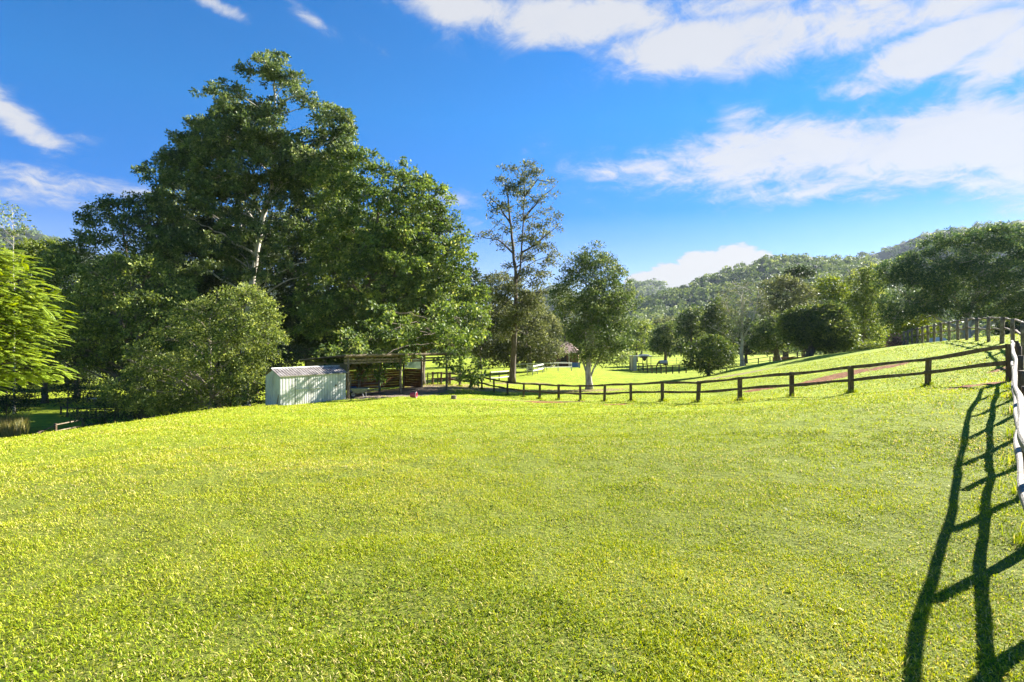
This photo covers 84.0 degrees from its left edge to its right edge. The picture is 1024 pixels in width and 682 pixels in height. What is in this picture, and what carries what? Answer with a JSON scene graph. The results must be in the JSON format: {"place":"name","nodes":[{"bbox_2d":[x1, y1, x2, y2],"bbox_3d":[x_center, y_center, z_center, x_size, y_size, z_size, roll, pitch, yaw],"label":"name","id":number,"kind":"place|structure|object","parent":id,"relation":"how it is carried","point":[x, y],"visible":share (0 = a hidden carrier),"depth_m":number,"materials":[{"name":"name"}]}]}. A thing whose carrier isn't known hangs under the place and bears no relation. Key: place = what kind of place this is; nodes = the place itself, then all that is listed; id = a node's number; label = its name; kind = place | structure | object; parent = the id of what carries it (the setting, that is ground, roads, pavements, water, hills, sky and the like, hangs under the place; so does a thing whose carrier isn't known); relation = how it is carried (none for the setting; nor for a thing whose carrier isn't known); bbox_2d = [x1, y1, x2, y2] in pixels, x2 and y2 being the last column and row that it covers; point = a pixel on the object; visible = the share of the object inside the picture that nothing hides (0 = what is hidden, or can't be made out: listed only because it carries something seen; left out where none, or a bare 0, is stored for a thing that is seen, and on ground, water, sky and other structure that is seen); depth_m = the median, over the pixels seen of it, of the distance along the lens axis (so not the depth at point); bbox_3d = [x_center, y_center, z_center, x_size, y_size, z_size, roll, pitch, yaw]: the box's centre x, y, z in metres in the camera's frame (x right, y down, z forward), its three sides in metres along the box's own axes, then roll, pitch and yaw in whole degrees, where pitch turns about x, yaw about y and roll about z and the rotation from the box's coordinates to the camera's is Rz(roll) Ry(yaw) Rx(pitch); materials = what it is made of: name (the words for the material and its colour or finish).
{"place":"outdoors","nodes":[
{"label":"outdoors","id":0,"kind":"place"},
{"bbox_2d":[0,229,418,312],"bbox_3d":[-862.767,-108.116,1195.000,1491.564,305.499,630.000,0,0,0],"label":"hill","id":1,"kind":"structure","parent":0,"point":[36,236],"depth_m":1277.36,"materials":[{"name":"green plant"}]},
{"bbox_2d":[0,226,427,330],"bbox_3d":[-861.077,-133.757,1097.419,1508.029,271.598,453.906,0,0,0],"label":"woods","id":2,"kind":"object","parent":1,"relation":"on","point":[35,232],"visible":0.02,"depth_m":1275.32,"materials":[{"name":"green plant"}]},
{"bbox_2d":[0,333,1023,681],"bbox_3d":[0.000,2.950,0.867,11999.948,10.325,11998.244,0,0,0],"label":"ground","id":3,"kind":"structure","parent":0,"point":[42,416],"depth_m":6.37,"materials":[{"name":"green plant"}]},
{"bbox_2d":[0,245,28,283],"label":"yellow green tree","id":4,"kind":"object","parent":3,"relation":"on","point":[21,257],"visible":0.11,"depth_m":65.70,"materials":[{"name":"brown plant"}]},
{"bbox_2d":[0,411,31,437],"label":"tall grass","id":5,"kind":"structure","parent":3,"relation":"on","point":[17,426],"depth_m":44.10,"materials":[{"name":"green plant"}]},
{"bbox_2d":[0,200,37,413],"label":"layered tree","id":6,"kind":"object","parent":3,"relation":"on","point":[14,233],"visible":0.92,"depth_m":62.01,"materials":[{"name":"green plant"}]},
{"bbox_2d":[0,380,43,417],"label":"understorey shrub","id":7,"kind":"object","parent":3,"relation":"on","point":[13,399],"visible":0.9,"depth_m":49.69,"materials":[{"name":"green plant"}]},
{"bbox_2d":[0,358,53,395],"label":"understorey shrub","id":8,"kind":"object","parent":3,"relation":"on","point":[28,382],"visible":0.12,"depth_m":77.62,"materials":[{"name":"green plant"}]},
{"bbox_2d":[0,270,55,376],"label":"dense tree","id":9,"kind":"object","parent":3,"relation":"on","point":[18,282],"visible":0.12,"depth_m":69.07,"materials":[{"name":"green plant"}]},
{"bbox_2d":[0,243,81,395],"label":"feathery tree","id":10,"kind":"object","parent":3,"relation":"on","point":[7,309],"visible":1,"depth_m":18.61,"materials":[{"name":"green plant"}]},
{"bbox_2d":[5,237,76,403],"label":"yellow green tree","id":11,"kind":"object","parent":3,"relation":"on","point":[33,248],"visible":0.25,"depth_m":71.37,"materials":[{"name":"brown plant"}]},
{"bbox_2d":[36,376,99,416],"bbox_3d":[-46.810,5.887,60.105,6.863,4.567,4.071,0,0,0],"label":"understorey shrub","id":12,"kind":"object","parent":3,"relation":"on","point":[71,389],"visible":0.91,"depth_m":59.77,"materials":[{"name":"green plant"}]},
{"bbox_2d":[35,362,100,389],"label":"understorey shrub","id":13,"kind":"object","parent":3,"relation":"on","point":[88,376],"visible":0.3,"depth_m":87.17,"materials":[{"name":"green plant"}]},
{"bbox_2d":[35,415,116,433],"bbox_3d":[-35.955,7.434,45.562,1.934,1.619,17.406,0,0,-12],"label":"hollow fence","id":14,"kind":"object","parent":3,"relation":"on","point":[55,427],"visible":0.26,"depth_m":47.19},
{"bbox_2d":[38,299,116,378],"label":"dense tree","id":15,"kind":"object","parent":3,"relation":"on","point":[70,346],"depth_m":98.18,"materials":[{"name":"green plant"}]},
{"bbox_2d":[1,259,159,397],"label":"shaded tree","id":16,"kind":"object","parent":3,"relation":"on","point":[86,352],"visible":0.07,"depth_m":75.49,"materials":[{"name":"green plant"}]},
{"bbox_2d":[60,406,117,416],"bbox_3d":[-45.416,7.710,60.698,8.068,1.228,0.783,0,0,15],"label":"hollow rail","id":17,"kind":"object","parent":3,"relation":"on","point":[77,408],"visible":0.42,"depth_m":61.22,"materials":[{"name":"brown wood"}]},
{"bbox_2d":[60,395,140,427],"bbox_3d":[-30.133,5.641,41.852,6.106,4.118,3.112,0,0,0],"label":"understorey shrub","id":18,"kind":"object","parent":3,"relation":"on","point":[78,418],"visible":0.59,"depth_m":41.72,"materials":[{"name":"green plant"}]},
{"bbox_2d":[20,249,201,420],"bbox_3d":[-30.378,0.318,43.048,14.409,14.660,7.726,0,0,21],"label":"spreading tree","id":19,"kind":"object","parent":3,"relation":"on","point":[101,292],"visible":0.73,"depth_m":41.94,"materials":[{"name":"green plant"}]},
{"bbox_2d":[98,325,132,378],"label":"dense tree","id":20,"kind":"object","parent":3,"relation":"on","point":[108,364],"visible":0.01,"depth_m":94.60,"materials":[{"name":"green plant"}]},
{"bbox_2d":[34,190,213,419],"bbox_3d":[-36.705,-3.165,53.939,17.416,22.552,8.319,0,0,0],"label":"dense tree","id":21,"kind":"object","parent":3,"relation":"on","point":[171,246],"visible":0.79,"depth_m":52.93,"materials":[{"name":"green plant"}]},
{"bbox_2d":[89,359,172,392],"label":"understorey shrub","id":22,"kind":"object","parent":3,"relation":"on","point":[113,368],"visible":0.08,"depth_m":72.92,"materials":[{"name":"green plant"}]},
{"bbox_2d":[84,377,191,422],"bbox_3d":[-26.696,5.067,40.993,8.088,5.103,3.810,0,0,0],"label":"understorey shrub","id":23,"kind":"object","parent":3,"relation":"on","point":[125,415],"visible":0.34,"depth_m":40.79,"materials":[{"name":"green plant"}]},
{"bbox_2d":[86,371,206,417],"bbox_3d":[-25.170,4.682,39.950,8.601,5.664,3.600,0,0,0],"label":"understorey shrub","id":24,"kind":"object","parent":3,"relation":"on","point":[141,411],"visible":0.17,"depth_m":39.69,"materials":[{"name":"green plant"}]},
{"bbox_2d":[88,247,223,390],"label":"dense tree","id":25,"kind":"object","parent":3,"relation":"on","point":[133,305],"visible":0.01,"depth_m":79.05,"materials":[{"name":"green plant"}]},
{"bbox_2d":[93,281,294,416],"bbox_3d":[-20.249,1.075,36.731,12.254,9.829,6.382,0,0,18],"label":"bushy tree","id":26,"kind":"object","parent":3,"relation":"on","point":[211,353],"visible":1,"depth_m":35.70,"materials":[{"name":"green plant"}]},
{"bbox_2d":[135,195,268,407],"bbox_3d":[-35.901,-4.400,66.091,16.961,25.072,11.545,0,0,29],"label":"dense tree","id":27,"kind":"object","parent":3,"relation":"on","point":[208,283],"visible":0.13,"depth_m":62.94,"materials":[{"name":"green plant"}]},
{"bbox_2d":[189,372,264,410],"bbox_3d":[-18.707,3.884,38.075,6.200,3.833,3.397,0,0,0],"label":"understorey shrub","id":28,"kind":"object","parent":3,"relation":"on","point":[257,401],"visible":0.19,"depth_m":37.84,"materials":[{"name":"green plant"}]},
{"bbox_2d":[130,48,365,405],"bbox_3d":[-28.125,-11.356,57.309,27.788,38.303,14.524,0,0,0],"label":"tall tree","id":29,"kind":"object","parent":3,"relation":"on","point":[216,182],"visible":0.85,"depth_m":55.87,"materials":[{"name":"green plant"}]},
{"bbox_2d":[215,211,310,393],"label":"dense tree","id":30,"kind":"object","parent":3,"relation":"on","point":[266,286],"visible":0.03,"depth_m":82.37,"materials":[{"name":"green plant"}]},
{"bbox_2d":[252,341,321,385],"bbox_3d":[-18.156,3.023,45.923,6.079,6.142,3.812,0,0,0],"label":"understorey shrub","id":31,"kind":"object","parent":3,"relation":"on","point":[294,351],"visible":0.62,"depth_m":45.76,"materials":[{"name":"green plant"}]},
{"bbox_2d":[263,365,347,405],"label":"garden shed","id":32,"kind":"structure","parent":3,"relation":"on","point":[300,385],"depth_m":34.70,"materials":[{"name":"beige metal"}]},
{"bbox_2d":[295,376,308,404],"bbox_3d":[-12.713,2.982,34.465,0.109,1.695,0.893,0,0,37],"label":"door","id":33,"kind":"structure","parent":32,"relation":"in","point":[301,382],"depth_m":34.41,"materials":[{"name":"beige metal"}]},
{"bbox_2d":[309,375,321,402],"bbox_3d":[-12.161,2.982,35.201,0.109,1.695,0.903,0,0,37],"label":"door","id":34,"kind":"structure","parent":32,"relation":"in","point":[315,382],"depth_m":35.20,"materials":[{"name":"beige metal"}]},
{"bbox_2d":[238,175,388,366],"bbox_3d":[-23.645,-6.589,67.694,17.700,27.879,13.744,0,0,33],"label":"dense tree","id":35,"kind":"object","parent":3,"relation":"on","point":[301,340],"visible":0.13,"depth_m":64.78,"materials":[{"name":"green plant"}]},
{"bbox_2d":[290,215,417,362],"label":"dense tree","id":36,"kind":"object","parent":3,"relation":"on","point":[304,259],"visible":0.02,"depth_m":78.58,"materials":[{"name":"green plant"}]},
{"bbox_2d":[350,388,373,396],"bbox_3d":[-10.128,3.503,38.442,1.570,0.598,0.760,0,0,-12],"label":"wheelbarrow","id":37,"kind":"object","parent":3,"relation":"on","point":[354,392],"visible":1,"depth_m":38.23,"materials":[{"name":"green metal"}]},
{"bbox_2d":[301,353,451,397],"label":"open stable","id":38,"kind":"structure","parent":3,"relation":"on","point":[412,379],"depth_m":43.98,"materials":[{"name":"brown wood"}]},
{"bbox_2d":[350,375,378,391],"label":"pipe gate","id":39,"kind":"structure","parent":38,"relation":"attached to","point":[361,387],"depth_m":41.53,"materials":[{"name":"metal"}]},
{"bbox_2d":[281,145,494,388],"bbox_3d":[-11.700,-6.654,49.440,20.644,23.829,22.356,0,0,0],"label":"broadleaf tree","id":40,"kind":"object","parent":3,"relation":"on","point":[406,276],"visible":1,"depth_m":51.31,"materials":[{"name":"green plant"}]},
{"bbox_2d":[410,392,417,397],"bbox_3d":[-6.440,3.531,37.199,0.428,0.420,0.420,0,0,8],"label":"plastic tub","id":41,"kind":"object","parent":3,"relation":"on","point":[414,394],"visible":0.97,"depth_m":37.08,"materials":[{"name":"plastic"}]},
{"bbox_2d":[367,193,495,383],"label":"dense tree","id":42,"kind":"object","parent":3,"relation":"on","point":[476,276],"visible":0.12,"depth_m":68.51,"materials":[{"name":"green plant"}]},
{"bbox_2d":[427,371,481,383],"bbox_3d":[-5.406,3.904,58.323,0.828,1.829,10.265,0,0,27],"label":"yard rail fence","id":43,"kind":"object","parent":3,"relation":"on","point":[448,377],"visible":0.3,"depth_m":54.97,"materials":[{"name":"brown wood"}]},
{"bbox_2d":[445,339,496,361],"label":"distant tree","id":44,"kind":"object","parent":3,"relation":"on","point":[465,352],"visible":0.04,"depth_m":119.59,"materials":[{"name":"green plant"}]},
{"bbox_2d":[449,299,500,369],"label":"distant tree","id":45,"kind":"object","parent":3,"relation":"on","point":[473,348],"visible":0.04,"depth_m":99.67,"materials":[{"name":"green plant"}]},
{"bbox_2d":[490,370,508,381],"bbox_3d":[-1.360,4.088,64.209,0.349,1.418,3.378,0,0,38],"label":"white rail fence","id":46,"kind":"object","parent":3,"relation":"on","point":[499,377],"visible":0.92,"depth_m":63.93,"materials":[{"name":"white wood"}]},
{"bbox_2d":[470,158,564,381],"bbox_3d":[0.635,-7.731,61.955,10.538,24.747,6.256,0,0,0],"label":"tall thin tree","id":47,"kind":"object","parent":3,"relation":"on","point":[530,303],"visible":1,"depth_m":61.52,"materials":[{"name":"green plant"}]},
{"bbox_2d":[468,270,569,370],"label":"olive tree","id":48,"kind":"object","parent":3,"relation":"on","point":[501,350],"visible":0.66,"depth_m":82.62,"materials":[{"name":"green plant"}]},
{"bbox_2d":[527,364,542,374],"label":"white rail fence","id":49,"kind":"object","parent":3,"relation":"on","point":[537,369],"visible":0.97,"depth_m":73.93,"materials":[{"name":"wood"}]},
{"bbox_2d":[516,363,571,370],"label":"pale rail fence","id":50,"kind":"object","parent":3,"relation":"on","point":[539,367],"visible":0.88,"depth_m":81.24,"materials":[{"name":"wood"}]},
{"bbox_2d":[536,342,578,365],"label":"brick house","id":51,"kind":"structure","parent":3,"relation":"on","point":[565,361],"depth_m":107.98,"materials":[{"name":"brown brick"}]},
{"bbox_2d":[561,355,566,361],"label":"window","id":52,"kind":"structure","parent":51,"relation":"in","point":[564,359],"depth_m":107.89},
{"bbox_2d":[547,296,578,347],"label":"dark tree","id":53,"kind":"object","parent":3,"relation":"on","point":[565,328],"visible":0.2,"depth_m":111.77,"materials":[{"name":"green plant"}]},
{"bbox_2d":[555,321,587,346],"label":"distant tree","id":54,"kind":"object","parent":3,"relation":"on","point":[566,336],"visible":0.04,"depth_m":130.28,"materials":[{"name":"green plant"}]},
{"bbox_2d":[546,240,644,389],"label":"round tree","id":55,"kind":"object","parent":3,"relation":"on","point":[598,312],"visible":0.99,"depth_m":51.01,"materials":[{"name":"green plant"}]},
{"bbox_2d":[184,323,1009,354],"bbox_3d":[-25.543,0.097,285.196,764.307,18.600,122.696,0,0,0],"label":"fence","id":56,"kind":"object","parent":3,"relation":"on","point":[953,335],"visible":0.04,"depth_m":242.37,"materials":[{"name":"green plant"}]},
{"bbox_2d":[621,318,651,361],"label":"distant tree","id":57,"kind":"object","parent":3,"relation":"on","point":[640,334],"visible":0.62,"depth_m":149.03,"materials":[{"name":"green plant"}]},
{"bbox_2d":[629,354,649,370],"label":"field shelter","id":58,"kind":"object","parent":3,"relation":"on","point":[633,363],"visible":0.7,"depth_m":96.63,"materials":[{"name":"metal"}]},
{"bbox_2d":[628,320,654,357],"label":"distant tree","id":59,"kind":"object","parent":3,"relation":"on","point":[650,322],"visible":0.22,"depth_m":188.25,"materials":[{"name":"green plant"}]},
{"bbox_2d":[630,362,686,373],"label":"dark rail fence","id":60,"kind":"object","parent":3,"relation":"on","point":[661,370],"visible":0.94,"depth_m":86.79,"materials":[{"name":"brown wood"}]},
{"bbox_2d":[656,360,667,365],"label":"horse","id":61,"kind":"object","parent":3,"relation":"on","point":[660,362],"visible":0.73,"depth_m":99.78},
{"bbox_2d":[644,320,681,364],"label":"dark tree","id":62,"kind":"object","parent":3,"relation":"on","point":[663,343],"visible":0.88,"depth_m":111.09,"materials":[{"name":"green plant"}]},
{"bbox_2d":[645,326,684,354],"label":"distant tree","id":63,"kind":"object","parent":3,"relation":"on","point":[650,332],"visible":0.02,"depth_m":139.88,"materials":[{"name":"green plant"}]},
{"bbox_2d":[650,314,688,354],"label":"distant tree","id":64,"kind":"object","parent":3,"relation":"on","point":[661,320],"visible":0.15,"depth_m":208.56,"materials":[{"name":"green plant"}]},
{"bbox_2d":[669,302,710,364],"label":"dark tree","id":65,"kind":"object","parent":3,"relation":"on","point":[690,325],"visible":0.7,"depth_m":104.72,"materials":[{"name":"green plant"}]},
{"bbox_2d":[680,332,738,375],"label":"round tree","id":66,"kind":"object","parent":3,"relation":"on","point":[713,343],"visible":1,"depth_m":58.49,"materials":[{"name":"green plant"}]},
{"bbox_2d":[697,295,739,365],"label":"dark tree","id":67,"kind":"object","parent":3,"relation":"on","point":[710,316],"visible":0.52,"depth_m":100.84,"materials":[{"name":"green plant"}]},
{"bbox_2d":[432,344,1014,401],"bbox_3d":[5.652,2.310,34.681,4.414,4.445,40.029,0,0,-33],"label":"paddock fence","id":68,"kind":"object","parent":3,"relation":"on","point":[850,380],"visible":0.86,"depth_m":25.53,"materials":[{"name":"wood"}]},
{"bbox_2d":[709,278,771,366],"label":"grey tree","id":69,"kind":"object","parent":3,"relation":"on","point":[742,312],"visible":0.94,"depth_m":89.77,"materials":[{"name":"green plant"}]},
{"bbox_2d":[724,317,793,362],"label":"dark tree","id":70,"kind":"object","parent":3,"relation":"on","point":[746,350],"visible":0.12,"depth_m":117.46,"materials":[{"name":"green plant"}]},
{"bbox_2d":[732,350,804,366],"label":"brow fence","id":71,"kind":"object","parent":3,"relation":"on","point":[769,360],"visible":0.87,"depth_m":74.68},
{"bbox_2d":[744,311,793,360],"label":"dark tree","id":72,"kind":"object","parent":3,"relation":"on","point":[762,338],"visible":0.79,"depth_m":79.22,"materials":[{"name":"green plant"}]},
{"bbox_2d":[755,309,807,352],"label":"distant tree","id":73,"kind":"object","parent":3,"relation":"on","point":[790,348],"visible":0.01,"depth_m":124.50,"materials":[{"name":"green plant"}]},
{"bbox_2d":[753,273,819,356],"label":"olive tree","id":74,"kind":"object","parent":3,"relation":"on","point":[799,287],"visible":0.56,"depth_m":94.88,"materials":[{"name":"green plant"}]},
{"bbox_2d":[772,357,800,360],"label":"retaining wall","id":75,"kind":"structure","parent":3,"relation":"on","point":[786,358],"depth_m":83.95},
{"bbox_2d":[781,264,816,356],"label":"flat topped pine","id":76,"kind":"object","parent":3,"relation":"on","point":[797,272],"visible":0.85,"depth_m":129.49,"materials":[{"name":"green plant"}]},
{"bbox_2d":[772,299,861,356],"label":"mango tree","id":77,"kind":"object","parent":3,"relation":"on","point":[812,328],"visible":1,"depth_m":65.01,"materials":[{"name":"green plant"}]},
{"bbox_2d":[808,274,853,351],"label":"bright topped tree","id":78,"kind":"object","parent":3,"relation":"on","point":[836,291],"visible":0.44,"depth_m":106.71,"materials":[{"name":"green plant"}]},
{"bbox_2d":[794,291,895,352],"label":"dark tree","id":79,"kind":"object","parent":3,"relation":"on","point":[821,300],"visible":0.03,"depth_m":97.33,"materials":[{"name":"green plant"}]},
{"bbox_2d":[841,260,891,349],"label":"loose tree","id":80,"kind":"object","parent":3,"relation":"on","point":[866,289],"visible":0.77,"depth_m":79.08,"materials":[{"name":"green plant"}]},
{"bbox_2d":[846,337,886,351],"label":"shrub","id":81,"kind":"object","parent":3,"relation":"on","point":[865,346],"visible":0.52,"depth_m":73.62,"materials":[{"name":"green plant"}]},
{"bbox_2d":[848,308,898,346],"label":"distant tree","id":82,"kind":"object","parent":3,"relation":"on","point":[881,335],"visible":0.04,"depth_m":118.40,"materials":[{"name":"green plant"}]},
{"bbox_2d":[882,333,905,347],"bbox_3d":[41.885,0.191,62.141,2.865,2.288,2.252,0,0,-38],"label":"pink shrub","id":83,"kind":"object","parent":3,"relation":"on","point":[895,341],"visible":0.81,"depth_m":61.75,"materials":[{"name":"brown plant"}]},
{"bbox_2d":[884,314,951,343],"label":"lime shrub","id":84,"kind":"object","parent":3,"relation":"on","point":[905,327],"visible":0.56,"depth_m":65.52,"materials":[{"name":"green plant"}]},
{"bbox_2d":[929,337,946,341],"bbox_3d":[38.956,-0.085,52.000,1.710,0.525,0.900,0,0,0],"label":"pale rock","id":85,"kind":"object","parent":3,"relation":"on","point":[936,339],"visible":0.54,"depth_m":51.74,"materials":[{"name":"grey stone"}]},
{"bbox_2d":[869,220,1023,338],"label":"spreading shade tree","id":86,"kind":"object","parent":3,"relation":"on","point":[949,272],"visible":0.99,"depth_m":62.07,"materials":[{"name":"green plant"}]},
{"bbox_2d":[902,317,1023,355],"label":"round rail fence","id":87,"kind":"object","parent":3,"relation":"on","point":[1003,328],"visible":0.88,"depth_m":36.75,"materials":[{"name":"wood"}]},
{"bbox_2d":[985,320,1023,335],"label":"dark hedge shrub","id":88,"kind":"object","parent":3,"relation":"on","point":[1007,325],"visible":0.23,"depth_m":55.86,"materials":[{"name":"green plant"}]},
{"bbox_2d":[991,314,1022,335],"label":"lime shrub","id":89,"kind":"object","parent":3,"relation":"on","point":[1008,322],"visible":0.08,"depth_m":65.65,"materials":[{"name":"green plant"}]},
{"bbox_2d":[1010,340,1023,510],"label":"split rail fence","id":90,"kind":"object","parent":3,"relation":"on","point":[1017,384],"visible":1,"depth_m":7.58,"materials":[{"name":"white wood"}]},
{"bbox_2d":[0,0,1023,306],"label":"sky","id":91,"kind":"structure","parent":0,"point":[691,139],"materials":[{"name":"blue"}]},
{"bbox_2d":[570,362,579,367],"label":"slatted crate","id":92,"kind":"object","parent":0,"point":[575,365],"visible":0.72,"depth_m":100.50,"materials":[{"name":"blue plastic"}]},
{"bbox_2d":[510,281,668,321],"bbox_3d":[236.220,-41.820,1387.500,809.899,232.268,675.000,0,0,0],"label":"hill","id":93,"kind":"structure","parent":0,"point":[650,284],"depth_m":1447.72,"materials":[{"name":"green plant"}]},
{"bbox_2d":[471,278,675,324],"bbox_3d":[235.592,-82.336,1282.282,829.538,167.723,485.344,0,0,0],"label":"woods","id":94,"kind":"object","parent":93,"relation":"on","point":[644,284],"visible":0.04,"depth_m":1429.47,"materials":[{"name":"green plant"}]},
{"bbox_2d":[627,260,993,349],"bbox_3d":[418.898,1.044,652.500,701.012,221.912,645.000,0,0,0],"label":"hill","id":95,"kind":"structure","parent":0,"point":[718,281],"depth_m":700.13,"materials":[{"name":"green plant"}]},
{"bbox_2d":[582,252,1023,348],"bbox_3d":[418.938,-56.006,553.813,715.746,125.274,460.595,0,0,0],"label":"woods","id":96,"kind":"object","parent":95,"relation":"on","point":[651,310],"visible":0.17,"depth_m":671.48,"materials":[{"name":"green plant"}]},
{"bbox_2d":[859,221,1023,281],"bbox_3d":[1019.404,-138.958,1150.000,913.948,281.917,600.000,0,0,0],"label":"hill","id":97,"kind":"structure","parent":0,"point":[882,255],"depth_m":1231.53,"materials":[{"name":"green plant"}]},
{"bbox_2d":[839,219,1023,283],"bbox_3d":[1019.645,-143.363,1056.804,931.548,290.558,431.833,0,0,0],"label":"woods","id":98,"kind":"object","parent":97,"relation":"on","point":[893,252],"visible":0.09,"depth_m":1234.63,"materials":[{"name":"green plant"}]}
]}

